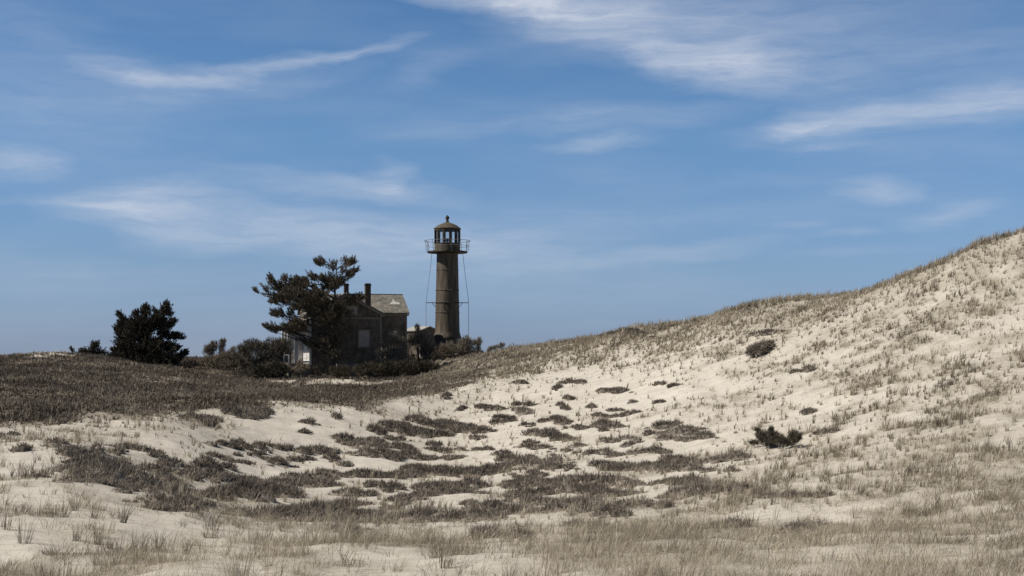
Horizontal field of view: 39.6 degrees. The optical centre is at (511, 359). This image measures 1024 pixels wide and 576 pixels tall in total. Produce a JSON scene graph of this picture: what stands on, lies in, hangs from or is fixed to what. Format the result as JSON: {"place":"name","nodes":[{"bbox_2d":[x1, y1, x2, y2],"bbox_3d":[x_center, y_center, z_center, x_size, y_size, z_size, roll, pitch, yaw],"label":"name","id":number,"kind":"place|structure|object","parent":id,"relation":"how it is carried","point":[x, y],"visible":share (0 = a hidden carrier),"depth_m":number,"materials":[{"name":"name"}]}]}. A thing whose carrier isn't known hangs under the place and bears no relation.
{"place":"outdoors","nodes":[
{"label":"outdoors","id":0,"kind":"place"},
{"bbox_2d":[0,232,1023,575],"bbox_3d":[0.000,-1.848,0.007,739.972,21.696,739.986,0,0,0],"label":"sand dunes","id":1,"kind":"structure","parent":0,"point":[276,428],"depth_m":56.56,"materials":[{"name":"sand"}]},
{"bbox_2d":[0,430,21,439],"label":"heather mat","id":2,"kind":"object","parent":1,"relation":"on","point":[10,433],"visible":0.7,"depth_m":50.49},
{"bbox_2d":[0,502,28,529],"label":"grass tussock","id":3,"kind":"object","parent":1,"relation":"on","point":[6,527],"depth_m":25.10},
{"bbox_2d":[8,441,36,451],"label":"heather mat","id":4,"kind":"object","parent":1,"relation":"on","point":[27,447],"visible":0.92,"depth_m":43.26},
{"bbox_2d":[9,509,48,543],"bbox_3d":[-7.993,2.697,23.470,1.557,0.695,1.023,0,0,34],"label":"grass tussock","id":5,"kind":"object","parent":1,"relation":"on","point":[20,540],"depth_m":23.40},
{"bbox_2d":[21,551,79,575],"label":"grass tussock","id":6,"kind":"object","parent":1,"relation":"on","point":[48,566],"depth_m":20.16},
{"bbox_2d":[42,413,76,423],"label":"heather mat","id":7,"kind":"object","parent":1,"relation":"on","point":[67,418],"visible":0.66,"depth_m":58.79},
{"bbox_2d":[41,435,93,456],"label":"heather mat","id":8,"kind":"object","parent":1,"relation":"on","point":[56,443],"visible":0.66,"depth_m":44.53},
{"bbox_2d":[83,340,108,355],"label":"pine sapling","id":9,"kind":"object","parent":1,"relation":"on","point":[93,349],"visible":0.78,"depth_m":138.93,"materials":[{"name":"green plant"}]},
{"bbox_2d":[25,441,201,496],"bbox_3d":[-11.140,3.264,40.822,4.517,1.536,13.450,0,0,-11],"label":"heather mat","id":10,"kind":"object","parent":1,"relation":"on","point":[109,467],"visible":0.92,"depth_m":39.65,"materials":[{"name":"plant"}]},
{"bbox_2d":[98,499,135,522],"bbox_3d":[-7.103,2.836,26.700,1.203,0.578,1.077,0,0,0],"label":"grass tussock","id":11,"kind":"object","parent":1,"relation":"on","point":[121,516],"depth_m":26.99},
{"bbox_2d":[106,441,166,457],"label":"heather mat","id":12,"kind":"object","parent":1,"relation":"on","point":[154,452],"visible":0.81,"depth_m":50.07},
{"bbox_2d":[106,298,189,364],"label":"pine tree","id":13,"kind":"object","parent":1,"relation":"on","point":[137,328],"visible":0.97,"depth_m":138.97,"materials":[{"name":"green plant"}]},
{"bbox_2d":[123,488,210,511],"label":"heather mat","id":14,"kind":"object","parent":1,"relation":"on","point":[173,501],"visible":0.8,"depth_m":32.83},
{"bbox_2d":[178,358,199,368],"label":"shrub","id":15,"kind":"object","parent":1,"relation":"on","point":[189,362],"visible":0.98,"depth_m":135.74,"materials":[{"name":"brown plant"}]},
{"bbox_2d":[154,451,238,470],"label":"heather mat","id":16,"kind":"object","parent":1,"relation":"on","point":[201,460],"visible":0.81,"depth_m":49.24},
{"bbox_2d":[175,410,223,426],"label":"heather mat","id":17,"kind":"object","parent":1,"relation":"on","point":[203,418],"visible":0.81,"depth_m":66.30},
{"bbox_2d":[202,340,217,356],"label":"shrub","id":18,"kind":"object","parent":1,"relation":"on","point":[212,347],"visible":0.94,"depth_m":149.84,"materials":[{"name":"green plant"}]},
{"bbox_2d":[200,508,227,530],"bbox_3d":[-5.784,3.026,27.638,0.879,0.604,1.433,0,0,0],"label":"grass tussock","id":19,"kind":"object","parent":1,"relation":"on","point":[214,522],"depth_m":27.58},
{"bbox_2d":[191,345,243,369],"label":"shrub","id":20,"kind":"object","parent":1,"relation":"on","point":[214,361],"visible":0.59,"depth_m":137.31,"materials":[{"name":"brown plant"}]},
{"bbox_2d":[205,450,232,458],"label":"heather mat","id":21,"kind":"object","parent":1,"relation":"on","point":[214,454],"visible":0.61,"depth_m":54.25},
{"bbox_2d":[217,337,227,353],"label":"shrub","id":22,"kind":"object","parent":1,"relation":"on","point":[222,343],"visible":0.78,"depth_m":149.81,"materials":[{"name":"green plant"}]},
{"bbox_2d":[195,498,250,512],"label":"heather mat","id":23,"kind":"object","parent":1,"relation":"on","point":[214,504],"visible":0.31,"depth_m":38.45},
{"bbox_2d":[202,547,257,575],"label":"grass tussock","id":24,"kind":"object","parent":1,"relation":"on","point":[237,568],"depth_m":18.57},
{"bbox_2d":[164,464,308,502],"bbox_3d":[-9.188,3.900,45.048,4.510,1.122,8.439,0,0,27],"label":"heather mat","id":25,"kind":"object","parent":1,"relation":"on","point":[248,485],"visible":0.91,"depth_m":45.15,"materials":[{"name":"plant"}]},
{"bbox_2d":[203,437,273,456],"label":"heather mat","id":26,"kind":"object","parent":1,"relation":"on","point":[239,443],"visible":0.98,"depth_m":59.67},
{"bbox_2d":[219,403,274,419],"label":"heather mat","id":27,"kind":"object","parent":1,"relation":"on","point":[249,412],"visible":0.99,"depth_m":71.65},
{"bbox_2d":[220,454,274,466],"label":"heather mat","id":28,"kind":"object","parent":1,"relation":"on","point":[233,460],"visible":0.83,"depth_m":53.97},
{"bbox_2d":[221,336,293,378],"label":"shrub","id":29,"kind":"object","parent":1,"relation":"on","point":[276,347],"visible":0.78,"depth_m":128.44,"materials":[{"name":"plant"}]},
{"bbox_2d":[252,440,274,448],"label":"heather mat","id":30,"kind":"object","parent":1,"relation":"on","point":[257,444],"visible":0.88,"depth_m":61.75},
{"bbox_2d":[0,345,536,429],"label":"heath scrub","id":31,"kind":"object","parent":1,"relation":"on","point":[205,394],"visible":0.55,"depth_m":95.80,"materials":[{"name":"plant"}]},
{"bbox_2d":[251,359,288,378],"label":"shrub","id":32,"kind":"object","parent":1,"relation":"on","point":[259,370],"visible":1,"depth_m":126.18,"materials":[{"name":"green plant"}]},
{"bbox_2d":[258,455,299,467],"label":"heather mat","id":33,"kind":"object","parent":1,"relation":"on","point":[275,460],"visible":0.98,"depth_m":58.91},
{"bbox_2d":[269,442,296,450],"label":"heather mat","id":34,"kind":"object","parent":1,"relation":"on","point":[283,447],"visible":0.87,"depth_m":62.57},
{"bbox_2d":[282,360,310,377],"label":"shrub","id":35,"kind":"object","parent":1,"relation":"on","point":[301,366],"visible":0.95,"depth_m":126.84,"materials":[{"name":"brown plant"}]},
{"bbox_2d":[286,452,316,461],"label":"heather mat","id":36,"kind":"object","parent":1,"relation":"on","point":[299,458],"visible":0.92,"depth_m":60.84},
{"bbox_2d":[297,416,320,425],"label":"heather mat","id":37,"kind":"object","parent":1,"relation":"on","point":[310,420],"visible":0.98,"depth_m":71.79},
{"bbox_2d":[251,254,367,374],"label":"pine tree","id":38,"kind":"object","parent":1,"relation":"on","point":[316,303],"visible":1,"depth_m":130.53,"materials":[{"name":"green plant"}]},
{"bbox_2d":[265,470,353,487],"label":"heather mat","id":39,"kind":"object","parent":1,"relation":"on","point":[323,480],"visible":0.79,"depth_m":51.07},
{"bbox_2d":[218,495,412,523],"bbox_3d":[-5.215,4.222,39.999,4.637,1.157,12.209,0,0,0],"label":"heather mat","id":40,"kind":"object","parent":1,"relation":"on","point":[305,507],"visible":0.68,"depth_m":39.77,"materials":[{"name":"plant"}]},
{"bbox_2d":[290,444,343,454],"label":"heather mat","id":41,"kind":"object","parent":1,"relation":"on","point":[317,449],"visible":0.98,"depth_m":63.59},
{"bbox_2d":[320,451,354,466],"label":"heather mat","id":42,"kind":"object","parent":1,"relation":"on","point":[333,457],"visible":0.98,"depth_m":61.39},
{"bbox_2d":[281,283,409,375],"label":"keepers house","id":43,"kind":"structure","parent":1,"relation":"on","point":[375,319],"depth_m":134.61,"materials":[{"name":"wood"}]},
{"bbox_2d":[340,340,350,362],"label":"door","id":44,"kind":"structure","parent":43,"relation":"in","point":[347,352],"depth_m":133.98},
{"bbox_2d":[357,330,370,347],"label":"window","id":45,"kind":"structure","parent":43,"relation":"in","point":[363,335],"depth_m":134.44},
{"bbox_2d":[311,361,387,378],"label":"shrub","id":46,"kind":"object","parent":1,"relation":"on","point":[362,370],"visible":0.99,"depth_m":127.04,"materials":[{"name":"green plant"}]},
{"bbox_2d":[329,521,369,533],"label":"heather mat","id":47,"kind":"object","parent":1,"relation":"on","point":[332,529],"visible":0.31,"depth_m":30.68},
{"bbox_2d":[330,430,372,448],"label":"heather mat","id":48,"kind":"object","parent":1,"relation":"on","point":[346,438],"visible":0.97,"depth_m":67.20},
{"bbox_2d":[327,485,380,497],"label":"heather mat","id":49,"kind":"object","parent":1,"relation":"on","point":[359,491],"visible":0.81,"depth_m":48.28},
{"bbox_2d":[343,433,421,461],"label":"heather mat","id":50,"kind":"object","parent":1,"relation":"on","point":[395,455],"visible":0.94,"depth_m":65.84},
{"bbox_2d":[363,478,407,492],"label":"heather mat","id":51,"kind":"object","parent":1,"relation":"on","point":[388,486],"visible":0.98,"depth_m":50.10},
{"bbox_2d":[373,331,411,373],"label":"shrub","id":52,"kind":"object","parent":1,"relation":"on","point":[394,339],"visible":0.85,"depth_m":132.26,"materials":[{"name":"green plant"}]},
{"bbox_2d":[374,358,439,376],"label":"shrub","id":53,"kind":"object","parent":1,"relation":"on","point":[414,367],"visible":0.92,"depth_m":128.40,"materials":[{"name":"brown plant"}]},
{"bbox_2d":[401,413,428,423],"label":"heather mat","id":54,"kind":"object","parent":1,"relation":"on","point":[415,418],"visible":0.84,"depth_m":79.61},
{"bbox_2d":[407,326,434,358],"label":"oil house","id":55,"kind":"structure","parent":1,"relation":"on","point":[430,330],"depth_m":149.20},
{"bbox_2d":[407,323,435,360],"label":"shrub","id":56,"kind":"object","parent":1,"relation":"on","point":[421,341],"visible":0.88,"depth_m":137.77,"materials":[{"name":"green plant"}]},
{"bbox_2d":[334,460,516,479],"bbox_3d":[-3.538,4.587,58.936,7.619,0.811,7.101,0,0,0],"label":"heather mat","id":57,"kind":"object","parent":1,"relation":"on","point":[458,471],"visible":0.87,"depth_m":58.44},
{"bbox_2d":[365,417,497,437],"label":"heather mat","id":58,"kind":"object","parent":1,"relation":"on","point":[443,427],"visible":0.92,"depth_m":75.85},
{"bbox_2d":[383,476,494,501],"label":"heather mat","id":59,"kind":"object","parent":1,"relation":"on","point":[471,484],"visible":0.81,"depth_m":50.96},
{"bbox_2d":[410,453,467,460],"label":"heather mat","id":60,"kind":"object","parent":1,"relation":"on","point":[422,457],"visible":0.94,"depth_m":65.22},
{"bbox_2d":[427,341,461,360],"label":"shrub","id":61,"kind":"object","parent":1,"relation":"on","point":[444,350],"visible":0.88,"depth_m":137.12,"materials":[{"name":"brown plant"}]},
{"bbox_2d":[424,439,467,453],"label":"heather mat","id":62,"kind":"object","parent":1,"relation":"on","point":[436,444],"visible":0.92,"depth_m":69.68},
{"bbox_2d":[425,215,469,356],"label":"lighthouse","id":63,"kind":"object","parent":1,"relation":"on","point":[447,323],"visible":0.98,"depth_m":141.03,"materials":[{"name":"metal"}]},
{"bbox_2d":[438,533,458,568],"bbox_3d":[-0.842,2.611,19.502,0.457,0.541,0.373,0,0,-25],"label":"grass tussock","id":64,"kind":"object","parent":1,"relation":"on","point":[447,560],"depth_m":19.49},
{"bbox_2d":[390,495,536,523],"bbox_3d":[-1.334,4.252,40.603,4.353,0.729,5.689,0,0,0],"label":"heather mat","id":65,"kind":"object","parent":1,"relation":"on","point":[446,515],"visible":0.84,"depth_m":39.52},
{"bbox_2d":[449,333,479,355],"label":"shrub","id":66,"kind":"object","parent":1,"relation":"on","point":[465,345],"visible":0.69,"depth_m":138.22,"materials":[{"name":"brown plant"}]},
{"bbox_2d":[468,433,487,440],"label":"heather mat","id":67,"kind":"object","parent":1,"relation":"on","point":[475,437],"visible":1,"depth_m":73.20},
{"bbox_2d":[472,335,484,352],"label":"shrub","id":68,"kind":"object","parent":1,"relation":"on","point":[477,343],"visible":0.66,"depth_m":139.36,"materials":[{"name":"plant"}]},
{"bbox_2d":[470,445,495,450],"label":"heather mat","id":69,"kind":"object","parent":1,"relation":"on","point":[487,447],"visible":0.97,"depth_m":68.38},
{"bbox_2d":[467,520,508,538],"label":"heather mat","id":70,"kind":"object","parent":1,"relation":"on","point":[475,530],"visible":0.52,"depth_m":30.58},
{"bbox_2d":[473,402,509,410],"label":"heather mat","id":71,"kind":"object","parent":1,"relation":"on","point":[484,406],"visible":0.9,"depth_m":85.57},
{"bbox_2d":[487,341,504,352],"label":"shrub","id":72,"kind":"object","parent":1,"relation":"on","point":[498,346],"visible":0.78,"depth_m":136.91,"materials":[{"name":"plant"}]},
{"bbox_2d":[487,413,518,424],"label":"heather mat","id":73,"kind":"object","parent":1,"relation":"on","point":[500,418],"visible":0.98,"depth_m":79.11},
{"bbox_2d":[490,447,517,461],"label":"heather mat","id":74,"kind":"object","parent":1,"relation":"on","point":[502,452],"visible":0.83,"depth_m":64.25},
{"bbox_2d":[0,225,1023,575],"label":"beach grass","id":75,"kind":"structure","parent":1,"relation":"on","point":[602,541],"depth_m":36.64,"materials":[{"name":"plant"}]},
{"bbox_2d":[505,525,537,540],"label":"heather mat","id":76,"kind":"object","parent":1,"relation":"on","point":[524,532],"visible":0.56,"depth_m":28.64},
{"bbox_2d":[511,405,534,415],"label":"heather mat","id":77,"kind":"object","parent":1,"relation":"on","point":[520,410],"visible":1,"depth_m":80.74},
{"bbox_2d":[496,453,553,469],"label":"heather mat","id":78,"kind":"object","parent":1,"relation":"on","point":[533,462],"visible":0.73,"depth_m":59.02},
{"bbox_2d":[512,438,556,449],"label":"heather mat","id":79,"kind":"object","parent":1,"relation":"on","point":[532,445],"visible":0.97,"depth_m":65.51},
{"bbox_2d":[520,426,561,436],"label":"heather mat","id":80,"kind":"object","parent":1,"relation":"on","point":[544,432],"visible":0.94,"depth_m":70.25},
{"bbox_2d":[536,414,573,424],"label":"heather mat","id":81,"kind":"object","parent":1,"relation":"on","point":[557,419],"visible":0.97,"depth_m":74.52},
{"bbox_2d":[537,455,580,471],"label":"heather mat","id":82,"kind":"object","parent":1,"relation":"on","point":[567,466],"visible":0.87,"depth_m":56.77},
{"bbox_2d":[548,432,577,441],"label":"heather mat","id":83,"kind":"object","parent":1,"relation":"on","point":[560,436],"visible":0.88,"depth_m":67.22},
{"bbox_2d":[554,400,572,410],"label":"heather mat","id":84,"kind":"object","parent":1,"relation":"on","point":[562,405],"visible":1,"depth_m":80.03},
{"bbox_2d":[496,480,648,505],"bbox_3d":[1.786,4.282,44.963,4.303,0.784,8.545,0,0,-24],"label":"heather mat","id":85,"kind":"object","parent":1,"relation":"on","point":[537,491],"visible":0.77,"depth_m":44.84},
{"bbox_2d":[499,467,647,488],"bbox_3d":[1.691,4.341,51.833,3.916,0.869,9.152,0,0,-34],"label":"heather mat","id":86,"kind":"object","parent":1,"relation":"on","point":[534,474],"visible":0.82,"depth_m":51.33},
{"bbox_2d":[561,423,590,430],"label":"heather mat","id":87,"kind":"object","parent":1,"relation":"on","point":[577,426],"visible":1,"depth_m":70.19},
{"bbox_2d":[536,497,638,527],"bbox_3d":[1.976,4.017,36.633,2.995,0.756,8.480,0,0,0],"label":"heather mat","id":88,"kind":"object","parent":1,"relation":"on","point":[612,511],"visible":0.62,"depth_m":37.33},
{"bbox_2d":[568,441,616,454],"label":"heather mat","id":89,"kind":"object","parent":1,"relation":"on","point":[602,451],"visible":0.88,"depth_m":61.05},
{"bbox_2d":[587,416,627,431],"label":"heather mat","id":90,"kind":"object","parent":1,"relation":"on","point":[602,425],"visible":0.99,"depth_m":68.24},
{"bbox_2d":[595,387,633,393],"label":"heather mat","id":91,"kind":"object","parent":1,"relation":"on","point":[617,390],"visible":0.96,"depth_m":82.36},
{"bbox_2d":[599,433,635,442],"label":"heather mat","id":92,"kind":"object","parent":1,"relation":"on","point":[612,440],"visible":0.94,"depth_m":63.12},
{"bbox_2d":[597,327,657,338],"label":"heather mat","id":93,"kind":"object","parent":1,"relation":"on","point":[637,330],"visible":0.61,"depth_m":105.87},
{"bbox_2d":[587,458,670,471],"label":"heather mat","id":94,"kind":"object","parent":1,"relation":"on","point":[625,465],"visible":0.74,"depth_m":54.69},
{"bbox_2d":[605,447,654,457],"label":"heather mat","id":95,"kind":"object","parent":1,"relation":"on","point":[629,452],"visible":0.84,"depth_m":58.16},
{"bbox_2d":[616,409,643,416],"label":"heather mat","id":96,"kind":"object","parent":1,"relation":"on","point":[627,412],"visible":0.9,"depth_m":71.02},
{"bbox_2d":[620,435,644,447],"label":"heather mat","id":97,"kind":"object","parent":1,"relation":"on","point":[628,443],"visible":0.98,"depth_m":61.27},
{"bbox_2d":[641,429,667,435],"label":"heather mat","id":98,"kind":"object","parent":1,"relation":"on","point":[647,432],"visible":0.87,"depth_m":63.11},
{"bbox_2d":[639,497,674,508],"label":"heather mat","id":99,"kind":"object","parent":1,"relation":"on","point":[649,503],"visible":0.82,"depth_m":37.63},
{"bbox_2d":[647,444,673,453],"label":"heather mat","id":100,"kind":"object","parent":1,"relation":"on","point":[665,450],"visible":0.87,"depth_m":57.23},
{"bbox_2d":[642,462,679,472],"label":"heather mat","id":101,"kind":"object","parent":1,"relation":"on","point":[673,467],"visible":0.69,"depth_m":52.23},
{"bbox_2d":[644,419,682,429],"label":"heather mat","id":102,"kind":"object","parent":1,"relation":"on","point":[660,424],"visible":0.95,"depth_m":64.04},
{"bbox_2d":[652,380,681,387],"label":"heather mat","id":103,"kind":"object","parent":1,"relation":"on","point":[671,384],"visible":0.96,"depth_m":80.11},
{"bbox_2d":[653,482,710,500],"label":"heather mat","id":104,"kind":"object","parent":1,"relation":"on","point":[677,493],"visible":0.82,"depth_m":40.84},
{"bbox_2d":[645,472,726,486],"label":"heather mat","id":105,"kind":"object","parent":1,"relation":"on","point":[692,478],"visible":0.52,"depth_m":46.72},
{"bbox_2d":[654,423,719,442],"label":"heather mat","id":106,"kind":"object","parent":1,"relation":"on","point":[696,434],"visible":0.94,"depth_m":60.56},
{"bbox_2d":[658,449,752,471],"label":"heather mat","id":107,"kind":"object","parent":1,"relation":"on","point":[688,466],"visible":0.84,"depth_m":51.92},
{"bbox_2d":[699,463,742,472],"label":"heather mat","id":108,"kind":"object","parent":1,"relation":"on","point":[733,469],"visible":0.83,"depth_m":48.06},
{"bbox_2d":[708,515,752,528],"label":"heather mat","id":109,"kind":"object","parent":1,"relation":"on","point":[731,521],"visible":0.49,"depth_m":31.88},
{"bbox_2d":[702,480,768,494],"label":"heather mat","id":110,"kind":"object","parent":1,"relation":"on","point":[746,486],"visible":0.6,"depth_m":39.29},
{"bbox_2d":[744,339,775,357],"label":"shrub","id":111,"kind":"object","parent":1,"relation":"on","point":[756,348],"visible":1,"depth_m":78.48,"materials":[{"name":"plant"}]},
{"bbox_2d":[747,328,787,336],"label":"heather mat","id":112,"kind":"object","parent":1,"relation":"on","point":[767,331],"visible":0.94,"depth_m":83.61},
{"bbox_2d":[748,425,802,448],"bbox_3d":[9.670,2.851,52.233,1.054,0.983,3.583,0,0,-22],"label":"shrub","id":113,"kind":"object","parent":1,"relation":"on","point":[771,437],"visible":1,"depth_m":52.31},
{"bbox_2d":[756,487,805,498],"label":"heather mat","id":114,"kind":"object","parent":1,"relation":"on","point":[781,495],"visible":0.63,"depth_m":36.37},
{"bbox_2d":[787,363,817,372],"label":"heather mat","id":115,"kind":"object","parent":1,"relation":"on","point":[807,368],"visible":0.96,"depth_m":68.71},
{"bbox_2d":[799,407,817,414],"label":"heather mat","id":116,"kind":"object","parent":1,"relation":"on","point":[807,410],"visible":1,"depth_m":58.11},
{"bbox_2d":[776,515,845,533],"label":"heather mat","id":117,"kind":"object","parent":1,"relation":"on","point":[799,523],"visible":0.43,"depth_m":29.27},
{"bbox_2d":[803,488,836,497],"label":"heather mat","id":118,"kind":"object","parent":1,"relation":"on","point":[824,492],"visible":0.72,"depth_m":35.34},
{"bbox_2d":[813,426,842,434],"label":"heather mat","id":119,"kind":"object","parent":1,"relation":"on","point":[826,430],"visible":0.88,"depth_m":52.12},
{"bbox_2d":[0,0,1023,356],"label":"sky","id":120,"kind":"structure","parent":0,"point":[603,165],"materials":[{"name":"blue"}]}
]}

